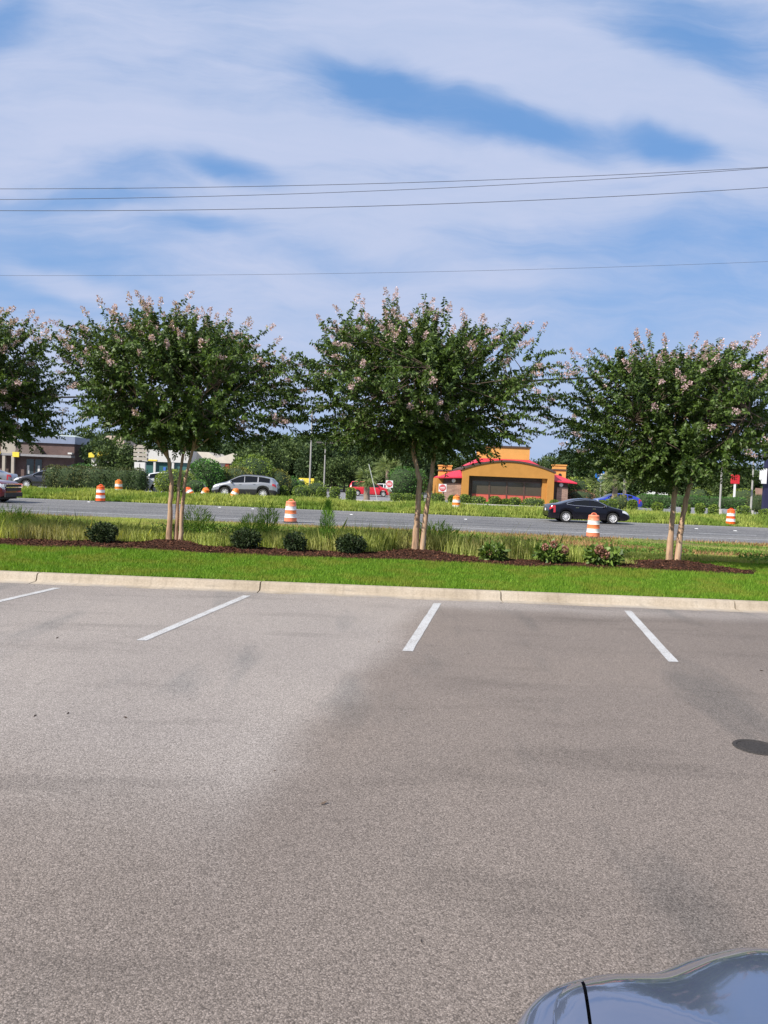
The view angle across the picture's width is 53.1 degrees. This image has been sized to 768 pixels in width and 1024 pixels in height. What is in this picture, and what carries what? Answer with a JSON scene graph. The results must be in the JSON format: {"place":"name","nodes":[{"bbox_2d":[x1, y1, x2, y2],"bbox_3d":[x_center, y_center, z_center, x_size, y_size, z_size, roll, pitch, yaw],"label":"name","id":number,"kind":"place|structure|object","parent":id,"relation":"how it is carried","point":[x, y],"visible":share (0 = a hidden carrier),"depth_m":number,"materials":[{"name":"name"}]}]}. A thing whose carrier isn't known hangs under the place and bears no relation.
{"place":"outdoors","nodes":[
{"label":"outdoors","id":0,"kind":"place"},
{"bbox_2d":[0,168,761,199],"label":"overhead wire","id":1,"kind":"object","parent":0,"point":[377,190],"visible":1,"depth_m":32.23,"materials":[{"name":"black metal"}]},
{"bbox_2d":[0,583,767,1023],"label":"parking lot","id":2,"kind":"structure","parent":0,"point":[518,813],"depth_m":4.14,"materials":[{"name":"grey asphalt"}]},
{"bbox_2d":[0,588,677,661],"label":"stall lines","id":3,"kind":"object","parent":2,"relation":"on","point":[428,617],"visible":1,"depth_m":9.13,"materials":[{"name":"paint"}]},
{"bbox_2d":[517,947,767,1023],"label":"parked car","id":4,"kind":"object","parent":2,"relation":"on","point":[729,986],"visible":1,"depth_m":1.21,"materials":[{"name":"blue paint"}]},
{"bbox_2d":[732,739,767,755],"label":"utility cover","id":5,"kind":"object","parent":2,"relation":"on","point":[754,746],"visible":1,"depth_m":5.29,"materials":[{"name":"metal"}]},
{"bbox_2d":[0,498,767,543],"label":"road","id":6,"kind":"structure","parent":0,"point":[645,531],"depth_m":40.76,"materials":[{"name":"grey asphalt"}]},
{"bbox_2d":[0,479,22,500],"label":"suv","id":7,"kind":"object","parent":6,"relation":"on","point":[10,489],"visible":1,"depth_m":42.66,"materials":[{"name":"red paint"}]},
{"bbox_2d":[95,484,105,501],"bbox_3d":[-17.722,-1.190,48.026,0.680,1.090,0.680,2,3,0],"label":"traffic drum","id":8,"kind":"object","parent":6,"relation":"on","point":[100,493],"visible":1,"depth_m":47.81,"materials":[{"name":"plastic"}]},
{"bbox_2d":[283,499,297,522],"bbox_3d":[-4.325,-0.060,35.640,0.680,1.090,0.680,2,3,0],"label":"traffic drum","id":9,"kind":"object","parent":6,"relation":"on","point":[290,514],"visible":1,"depth_m":35.42,"materials":[{"name":"plastic"}]},
{"bbox_2d":[6,501,767,536],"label":"road cracks","id":10,"kind":"object","parent":6,"relation":"on","point":[403,522],"visible":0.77,"depth_m":41.23,"materials":[{"name":"grey asphalt"}]},
{"bbox_2d":[543,498,629,523],"bbox_3d":[12.165,-0.095,46.319,4.874,1.459,2.214,2,3,0],"label":"sedan","id":11,"kind":"object","parent":6,"relation":"on","point":[567,510],"visible":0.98,"depth_m":45.44,"materials":[{"name":"black paint"}]},
{"bbox_2d":[0,538,767,600],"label":"lawn","id":12,"kind":"structure","parent":0,"point":[381,570],"depth_m":13.25,"materials":[{"name":"plant"}]},
{"bbox_2d":[0,305,83,453],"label":"crape myrtle","id":13,"kind":"object","parent":12,"relation":"on","point":[17,393],"visible":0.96,"depth_m":16.37,"materials":[{"name":"green plant"}]},
{"bbox_2d":[29,290,316,540],"bbox_3d":[-4.264,-1.923,16.388,5.884,5.242,5.861,2,3,0],"label":"crape myrtle","id":14,"kind":"object","parent":12,"relation":"on","point":[186,362],"visible":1,"depth_m":15.12,"materials":[{"name":"green plant"}]},
{"bbox_2d":[318,498,337,548],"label":"feathery weed","id":15,"kind":"object","parent":12,"relation":"on","point":[328,508],"visible":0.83,"depth_m":16.29,"materials":[{"name":"green plant"}]},
{"bbox_2d":[0,537,755,573],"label":"mulch bed","id":16,"kind":"object","parent":12,"relation":"on","point":[185,544],"visible":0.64,"depth_m":15.23,"materials":[{"name":"brown wood"}]},
{"bbox_2d":[84,521,118,542],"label":"evergreen shrub","id":17,"kind":"object","parent":16,"relation":"on","point":[105,531],"visible":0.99,"depth_m":15.70,"materials":[{"name":"green plant"}]},
{"bbox_2d":[229,527,262,548],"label":"evergreen shrub","id":18,"kind":"object","parent":16,"relation":"on","point":[241,538],"visible":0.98,"depth_m":15.58,"materials":[{"name":"green plant"}]},
{"bbox_2d":[282,531,307,550],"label":"evergreen shrub","id":19,"kind":"object","parent":16,"relation":"on","point":[293,541],"visible":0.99,"depth_m":15.55,"materials":[{"name":"green plant"}]},
{"bbox_2d":[334,532,367,553],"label":"evergreen shrub","id":20,"kind":"object","parent":16,"relation":"on","point":[348,543],"visible":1,"depth_m":15.51,"materials":[{"name":"green plant"}]},
{"bbox_2d":[477,539,510,560],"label":"hydrangea","id":21,"kind":"object","parent":16,"relation":"on","point":[492,550],"visible":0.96,"depth_m":15.24,"materials":[{"name":"green plant"}]},
{"bbox_2d":[531,538,568,563],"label":"hydrangea","id":22,"kind":"object","parent":16,"relation":"on","point":[554,550],"visible":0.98,"depth_m":15.12,"materials":[{"name":"green plant"}]},
{"bbox_2d":[583,542,625,565],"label":"hydrangea","id":23,"kind":"object","parent":16,"relation":"on","point":[603,555],"visible":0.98,"depth_m":15.12,"materials":[{"name":"green plant"}]},
{"bbox_2d":[264,286,579,549],"bbox_3d":[0.587,-1.930,16.075,6.182,5.677,5.172,1,3,-20],"label":"crape myrtle","id":24,"kind":"object","parent":12,"relation":"on","point":[424,358],"visible":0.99,"depth_m":15.22,"materials":[{"name":"green plant"}]},
{"bbox_2d":[543,327,767,559],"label":"crape myrtle","id":25,"kind":"object","parent":12,"relation":"on","point":[669,449],"visible":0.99,"depth_m":15.30,"materials":[{"name":"green plant"}]},
{"bbox_2d":[0,187,767,210],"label":"overhead wire","id":26,"kind":"object","parent":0,"point":[351,206],"visible":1,"depth_m":30.88,"materials":[{"name":"black metal"}]},
{"bbox_2d":[0,261,767,275],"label":"overhead wire","id":27,"kind":"object","parent":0,"point":[270,274],"visible":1,"depth_m":32.79,"materials":[{"name":"black metal"}]},
{"bbox_2d":[0,0,767,468],"label":"sky","id":28,"kind":"structure","parent":0,"point":[144,98],"materials":[{"name":"blue"}]},
{"bbox_2d":[0,507,767,564],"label":"meadow ground","id":29,"kind":"structure","parent":0,"point":[661,541],"depth_m":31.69,"materials":[{"name":"green plant"}]},
{"bbox_2d":[0,503,38,521],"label":"weed clump","id":30,"kind":"object","parent":29,"relation":"on","point":[3,514],"visible":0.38,"depth_m":18.32,"materials":[{"name":"green plant"}]},
{"bbox_2d":[178,501,218,535],"bbox_3d":[-4.542,0.223,18.637,1.160,1.004,1.114,2,3,0],"label":"weed clump","id":31,"kind":"object","parent":29,"relation":"on","point":[198,524],"visible":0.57,"depth_m":18.59,"materials":[{"name":"green plant"}]},
{"bbox_2d":[232,512,270,533],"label":"weed clump","id":32,"kind":"object","parent":29,"relation":"on","point":[247,522],"visible":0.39,"depth_m":18.34,"materials":[{"name":"green plant"}]},
{"bbox_2d":[256,499,280,536],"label":"weed clump","id":33,"kind":"object","parent":29,"relation":"on","point":[267,515],"visible":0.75,"depth_m":17.96,"materials":[{"name":"green plant"}]},
{"bbox_2d":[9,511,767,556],"bbox_3d":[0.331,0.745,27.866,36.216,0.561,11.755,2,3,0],"label":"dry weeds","id":34,"kind":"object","parent":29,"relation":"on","point":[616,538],"visible":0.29,"depth_m":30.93,"materials":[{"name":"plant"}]},
{"bbox_2d":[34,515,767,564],"bbox_3d":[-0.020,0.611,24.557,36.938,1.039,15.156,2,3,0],"label":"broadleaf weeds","id":35,"kind":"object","parent":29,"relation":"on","point":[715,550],"visible":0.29,"depth_m":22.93,"materials":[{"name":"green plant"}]},
{"bbox_2d":[409,519,460,541],"bbox_3d":[1.191,0.536,18.250,1.393,0.836,1.367,2,3,0],"label":"weed clump","id":36,"kind":"object","parent":29,"relation":"on","point":[440,529],"visible":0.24,"depth_m":18.14,"materials":[{"name":"green plant"}]},
{"bbox_2d":[586,513,599,537],"bbox_3d":[9.120,0.573,33.442,0.680,1.090,0.680,2,3,0],"label":"traffic drum","id":37,"kind":"object","parent":29,"relation":"on","point":[593,526],"visible":0.91,"depth_m":33.22,"materials":[{"name":"plastic"}]},
{"bbox_2d":[17,484,767,527],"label":"verge ground","id":38,"kind":"structure","parent":0,"point":[338,510],"depth_m":48.90,"materials":[{"name":"green plant"}]},
{"bbox_2d":[726,508,735,524],"bbox_3d":[22.323,0.288,49.421,0.680,1.090,0.680,2,3,0],"label":"traffic drum","id":39,"kind":"object","parent":38,"relation":"on","point":[730,517],"visible":0.91,"depth_m":49.21,"materials":[{"name":"plastic"}]},
{"bbox_2d":[38,486,757,513],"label":"parking lot","id":40,"kind":"structure","parent":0,"point":[387,498],"depth_m":84.15,"materials":[{"name":"grey asphalt"}]},
{"bbox_2d":[0,470,17,480],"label":"sedan","id":41,"kind":"object","parent":40,"relation":"on","point":[4,475],"visible":0.62,"depth_m":59.95,"materials":[{"name":"grey paint"}]},
{"bbox_2d":[13,470,45,486],"bbox_3d":[-25.316,-2.451,58.194,4.874,1.459,2.214,2,3,-6],"label":"sedan","id":42,"kind":"object","parent":40,"relation":"on","point":[34,479],"visible":0.35,"depth_m":57.21,"materials":[{"name":"paint"}]},
{"bbox_2d":[41,463,149,490],"bbox_3d":[-21.547,-2.405,57.458,7.897,2.212,2.081,2,3,0],"label":"hedge","id":43,"kind":"object","parent":40,"relation":"on","point":[55,476],"visible":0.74,"depth_m":56.79,"materials":[{"name":"green plant"}]},
{"bbox_2d":[133,444,148,472],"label":"pylon sign","id":44,"kind":"object","parent":40,"relation":"on","point":[140,458],"visible":0.58,"depth_m":79.63,"materials":[{"name":"white plastic"}]},
{"bbox_2d":[153,468,196,492],"bbox_3d":[-15.548,-2.179,57.286,3.232,2.179,2.973,2,3,0],"label":"round shrub","id":45,"kind":"object","parent":40,"relation":"on","point":[163,480],"visible":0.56,"depth_m":56.48,"materials":[{"name":"green plant"}]},
{"bbox_2d":[146,472,205,491],"bbox_3d":[-16.237,-2.278,59.785,4.794,1.727,2.244,2,3,-14],"label":"suv","id":46,"kind":"object","parent":40,"relation":"on","point":[151,481],"visible":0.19,"depth_m":58.53,"materials":[{"name":"white paint"}]},
{"bbox_2d":[176,478,207,492],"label":"shrub","id":47,"kind":"object","parent":40,"relation":"on","point":[196,486],"visible":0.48,"depth_m":56.36,"materials":[{"name":"green plant"}]},
{"bbox_2d":[188,457,225,492],"bbox_3d":[-14.180,-2.742,60.976,3.234,3.251,2.895,2,3,0],"label":"leafy shrub","id":48,"kind":"object","parent":40,"relation":"on","point":[209,472],"visible":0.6,"depth_m":60.20,"materials":[{"name":"green plant"}]},
{"bbox_2d":[223,465,251,481],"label":"olive shrub","id":49,"kind":"object","parent":40,"relation":"on","point":[234,472],"visible":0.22,"depth_m":62.18,"materials":[{"name":"green plant"}]},
{"bbox_2d":[211,474,279,495],"bbox_3d":[-10.133,-1.917,56.589,4.794,1.727,2.244,2,3,0],"label":"suv","id":50,"kind":"object","parent":40,"relation":"on","point":[249,484],"visible":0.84,"depth_m":55.69,"materials":[{"name":"silver metal"}]},
{"bbox_2d":[230,454,275,477],"bbox_3d":[-11.284,-3.108,65.943,4.433,3.923,4.004,2,3,0],"label":"leafy shrub","id":51,"kind":"object","parent":40,"relation":"on","point":[254,464],"visible":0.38,"depth_m":64.98,"materials":[{"name":"green plant"}]},
{"bbox_2d":[263,468,291,490],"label":"olive shrub","id":52,"kind":"object","parent":40,"relation":"on","point":[280,478],"visible":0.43,"depth_m":65.37,"materials":[{"name":"green plant"}]},
{"bbox_2d":[292,485,310,496],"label":"clipped shrub","id":53,"kind":"object","parent":40,"relation":"on","point":[302,490],"visible":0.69,"depth_m":57.10,"materials":[{"name":"green plant"}]},
{"bbox_2d":[305,481,326,496],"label":"round shrub","id":54,"kind":"object","parent":40,"relation":"on","point":[314,486],"visible":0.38,"depth_m":69.47,"materials":[{"name":"green plant"}]},
{"bbox_2d":[345,487,356,500],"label":"clipped shrub","id":55,"kind":"object","parent":40,"relation":"on","point":[350,492],"visible":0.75,"depth_m":57.28,"materials":[{"name":"green plant"}]},
{"bbox_2d":[354,465,379,499],"bbox_3d":[-1.349,-2.164,60.006,2.293,2.977,2.402,2,3,0],"label":"palm tree","id":56,"kind":"object","parent":40,"relation":"on","point":[367,483],"visible":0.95,"depth_m":59.70,"materials":[{"name":"green plant"}]},
{"bbox_2d":[349,481,391,496],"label":"minivan","id":57,"kind":"object","parent":40,"relation":"on","point":[381,491],"visible":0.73,"depth_m":91.03,"materials":[{"name":"red paint"}]},
{"bbox_2d":[371,455,401,483],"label":"palm tree","id":58,"kind":"object","parent":40,"relation":"on","point":[385,468],"visible":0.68,"depth_m":100.51,"materials":[{"name":"green plant"}]},
{"bbox_2d":[568,476,590,496],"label":"round shrub","id":59,"kind":"object","parent":40,"relation":"on","point":[581,485],"visible":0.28,"depth_m":93.89,"materials":[{"name":"green plant"}]},
{"bbox_2d":[568,489,594,498],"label":"round shrub","id":60,"kind":"object","parent":40,"relation":"on","point":[580,494],"visible":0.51,"depth_m":91.11,"materials":[{"name":"green plant"}]},
{"bbox_2d":[583,474,611,497],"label":"palm tree","id":61,"kind":"object","parent":40,"relation":"on","point":[596,491],"visible":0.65,"depth_m":96.11,"materials":[{"name":"green plant"}]},
{"bbox_2d":[599,466,632,497],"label":"palm tree","id":62,"kind":"object","parent":40,"relation":"on","point":[610,484],"visible":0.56,"depth_m":65.65,"materials":[{"name":"green plant"}]},
{"bbox_2d":[594,493,641,508],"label":"hatchback","id":63,"kind":"object","parent":40,"relation":"on","point":[609,496],"visible":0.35,"depth_m":75.13,"materials":[{"name":"blue paint"}]},
{"bbox_2d":[611,494,628,509],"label":"dry shrub","id":64,"kind":"object","parent":40,"relation":"on","point":[622,502],"visible":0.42,"depth_m":59.51,"materials":[{"name":"green plant"}]},
{"bbox_2d":[639,493,670,508],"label":"hedge","id":65,"kind":"object","parent":40,"relation":"on","point":[648,500],"visible":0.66,"depth_m":87.31,"materials":[{"name":"green plant"}]},
{"bbox_2d":[676,494,747,508],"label":"hedge","id":66,"kind":"object","parent":40,"relation":"on","point":[729,502],"visible":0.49,"depth_m":99.22,"materials":[{"name":"green plant"}]},
{"bbox_2d":[731,488,756,498],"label":"round shrub","id":67,"kind":"object","parent":40,"relation":"on","point":[741,493],"visible":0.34,"depth_m":107.15,"materials":[{"name":"green plant"}]},
{"bbox_2d":[745,494,761,511],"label":"hedge","id":68,"kind":"object","parent":40,"relation":"on","point":[756,502],"visible":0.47,"depth_m":87.39,"materials":[{"name":"green plant"}]},
{"bbox_2d":[761,453,767,508],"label":"dark pylon","id":69,"kind":"object","parent":40,"relation":"on","point":[764,497],"visible":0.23,"depth_m":76.16,"materials":[{"name":"metal"}]},
{"bbox_2d":[45,167,765,188],"bbox_3d":[-1.017,-13.799,31.422,41.371,2.734,0.020,2,3,0],"label":"overhead wire","id":70,"kind":"object","parent":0,"point":[386,183],"visible":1,"depth_m":31.43,"materials":[{"name":"black metal"}]},
{"bbox_2d":[58,369,762,397],"bbox_3d":[-1.027,-5.733,34.278,44.211,3.518,0.081,2,3,0],"label":"overhead wire","id":71,"kind":"object","parent":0,"point":[409,385],"visible":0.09,"depth_m":34.24,"materials":[{"name":"black metal"}]},
{"bbox_2d":[259,484,731,598],"bbox_3d":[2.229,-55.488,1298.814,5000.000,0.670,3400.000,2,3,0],"label":"ground","id":72,"kind":"structure","parent":0,"point":[346,487],"depth_m":155.79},
{"bbox_2d":[0,433,105,476],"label":"shop building","id":73,"kind":"structure","parent":72,"relation":"on","point":[25,462],"depth_m":94.83,"materials":[{"name":"brick"}]},
{"bbox_2d":[63,424,95,438],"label":"broadleaf tree","id":74,"kind":"object","parent":72,"relation":"on","point":[77,430],"visible":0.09,"depth_m":157.43,"materials":[{"name":"green plant"}]},
{"bbox_2d":[78,435,120,466],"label":"broadleaf tree","id":75,"kind":"object","parent":72,"relation":"on","point":[85,452],"visible":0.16,"depth_m":94.73,"materials":[{"name":"green plant"}]},
{"bbox_2d":[90,435,145,470],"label":"broadleaf tree","id":76,"kind":"object","parent":72,"relation":"on","point":[122,458],"visible":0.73,"depth_m":82.54,"materials":[{"name":"green plant"}]},
{"bbox_2d":[137,449,196,483],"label":"bank building","id":77,"kind":"structure","parent":72,"relation":"on","point":[155,462],"depth_m":107.94,"materials":[{"name":"white paint"}]},
{"bbox_2d":[195,439,229,452],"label":"broadleaf tree","id":78,"kind":"object","parent":72,"relation":"on","point":[223,441],"visible":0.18,"depth_m":173.80,"materials":[{"name":"green plant"}]},
{"bbox_2d":[197,452,236,467],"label":"white building","id":79,"kind":"structure","parent":72,"relation":"on","point":[223,460],"depth_m":111.31,"materials":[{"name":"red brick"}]},
{"bbox_2d":[218,442,245,455],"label":"broadleaf tree","id":80,"kind":"object","parent":72,"relation":"on","point":[226,449],"visible":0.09,"depth_m":125.35,"materials":[{"name":"green plant"}]},
{"bbox_2d":[233,438,292,471],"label":"broadleaf tree","id":81,"kind":"object","parent":72,"relation":"on","point":[273,456],"visible":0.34,"depth_m":82.77,"materials":[{"name":"green plant"}]},
{"bbox_2d":[266,432,296,448],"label":"broadleaf tree","id":82,"kind":"object","parent":72,"relation":"on","point":[290,438],"visible":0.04,"depth_m":123.56,"materials":[{"name":"green plant"}]},
{"bbox_2d":[277,439,309,475],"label":"broadleaf tree","id":83,"kind":"object","parent":72,"relation":"on","point":[290,445],"visible":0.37,"depth_m":117.47,"materials":[{"name":"green plant"}]},
{"bbox_2d":[293,456,316,479],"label":"broadleaf tree","id":84,"kind":"object","parent":72,"relation":"on","point":[301,471],"visible":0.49,"depth_m":110.25,"materials":[{"name":"green plant"}]},
{"bbox_2d":[298,440,347,485],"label":"broadleaf tree","id":85,"kind":"object","parent":72,"relation":"on","point":[318,453],"visible":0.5,"depth_m":110.02,"materials":[{"name":"green plant"}]},
{"bbox_2d":[314,456,349,486],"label":"broadleaf tree","id":86,"kind":"object","parent":72,"relation":"on","point":[328,478],"visible":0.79,"depth_m":105.47,"materials":[{"name":"green plant"}]},
{"bbox_2d":[329,455,361,491],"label":"broadleaf tree","id":87,"kind":"object","parent":72,"relation":"on","point":[353,470],"visible":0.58,"depth_m":106.23,"materials":[{"name":"green plant"}]},
{"bbox_2d":[338,441,373,460],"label":"broadleaf tree","id":88,"kind":"object","parent":72,"relation":"on","point":[353,452],"visible":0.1,"depth_m":121.23,"materials":[{"name":"green plant"}]},
{"bbox_2d":[362,453,392,483],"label":"broadleaf tree","id":89,"kind":"object","parent":72,"relation":"on","point":[382,480],"visible":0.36,"depth_m":109.04,"materials":[{"name":"green plant"}]},
{"bbox_2d":[0,570,767,612],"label":"kerb","id":90,"kind":"structure","parent":72,"relation":"on","point":[424,593],"depth_m":11.45,"materials":[{"name":"beige concrete"}]},
{"bbox_2d":[387,466,416,495],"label":"tall shrub","id":91,"kind":"object","parent":72,"relation":"on","point":[403,479],"visible":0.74,"depth_m":88.94,"materials":[{"name":"green plant"}]},
{"bbox_2d":[392,448,431,480],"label":"broadleaf tree","id":92,"kind":"object","parent":72,"relation":"on","point":[407,462],"visible":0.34,"depth_m":112.58,"materials":[{"name":"green plant"}]},
{"bbox_2d":[408,467,427,495],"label":"tall shrub","id":93,"kind":"object","parent":72,"relation":"on","point":[423,483],"visible":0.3,"depth_m":90.23,"materials":[{"name":"green plant"}]},
{"bbox_2d":[451,452,473,471],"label":"broadleaf tree","id":94,"kind":"object","parent":72,"relation":"on","point":[460,455],"visible":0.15,"depth_m":162.23,"materials":[{"name":"green plant"}]},
{"bbox_2d":[433,445,576,503],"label":"restaurant","id":95,"kind":"structure","parent":72,"relation":"on","point":[521,475],"depth_m":87.85,"materials":[{"name":"orange paint"}]},
{"bbox_2d":[472,480,489,493],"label":"window","id":96,"kind":"structure","parent":95,"relation":"in","point":[478,486],"depth_m":87.82,"materials":[{"name":"grey glass"}]},
{"bbox_2d":[489,481,506,494],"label":"window","id":97,"kind":"structure","parent":95,"relation":"in","point":[495,487],"depth_m":87.84,"materials":[{"name":"grey glass"}]},
{"bbox_2d":[506,481,523,495],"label":"window","id":98,"kind":"structure","parent":95,"relation":"in","point":[513,488],"depth_m":87.84,"materials":[{"name":"grey glass"}]},
{"bbox_2d":[524,482,541,495],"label":"window","id":99,"kind":"structure","parent":95,"relation":"in","point":[530,488],"depth_m":87.82,"materials":[{"name":"grey glass"}]},
{"bbox_2d":[556,446,598,487],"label":"broadleaf tree","id":100,"kind":"object","parent":72,"relation":"on","point":[570,471],"visible":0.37,"depth_m":143.99,"materials":[{"name":"green plant"}]},
{"bbox_2d":[637,477,671,495],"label":"broadleaf tree","id":101,"kind":"object","parent":72,"relation":"on","point":[659,489],"visible":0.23,"depth_m":140.35,"materials":[{"name":"green plant"}]},
{"bbox_2d":[702,467,746,496],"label":"broadleaf tree","id":102,"kind":"object","parent":72,"relation":"on","point":[716,489],"visible":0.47,"depth_m":134.98,"materials":[{"name":"green plant"}]},
{"bbox_2d":[738,465,759,491],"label":"broadleaf tree","id":103,"kind":"object","parent":72,"relation":"on","point":[746,484],"visible":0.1,"depth_m":145.98,"materials":[{"name":"green plant"}]},
{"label":"far lawn","id":104,"kind":"structure","parent":0,"visible":0},
{"bbox_2d":[522,497,544,505],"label":"clipped shrub","id":105,"kind":"object","parent":104,"relation":"on","point":[532,500],"visible":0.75,"depth_m":62.49,"materials":[{"name":"green plant"}]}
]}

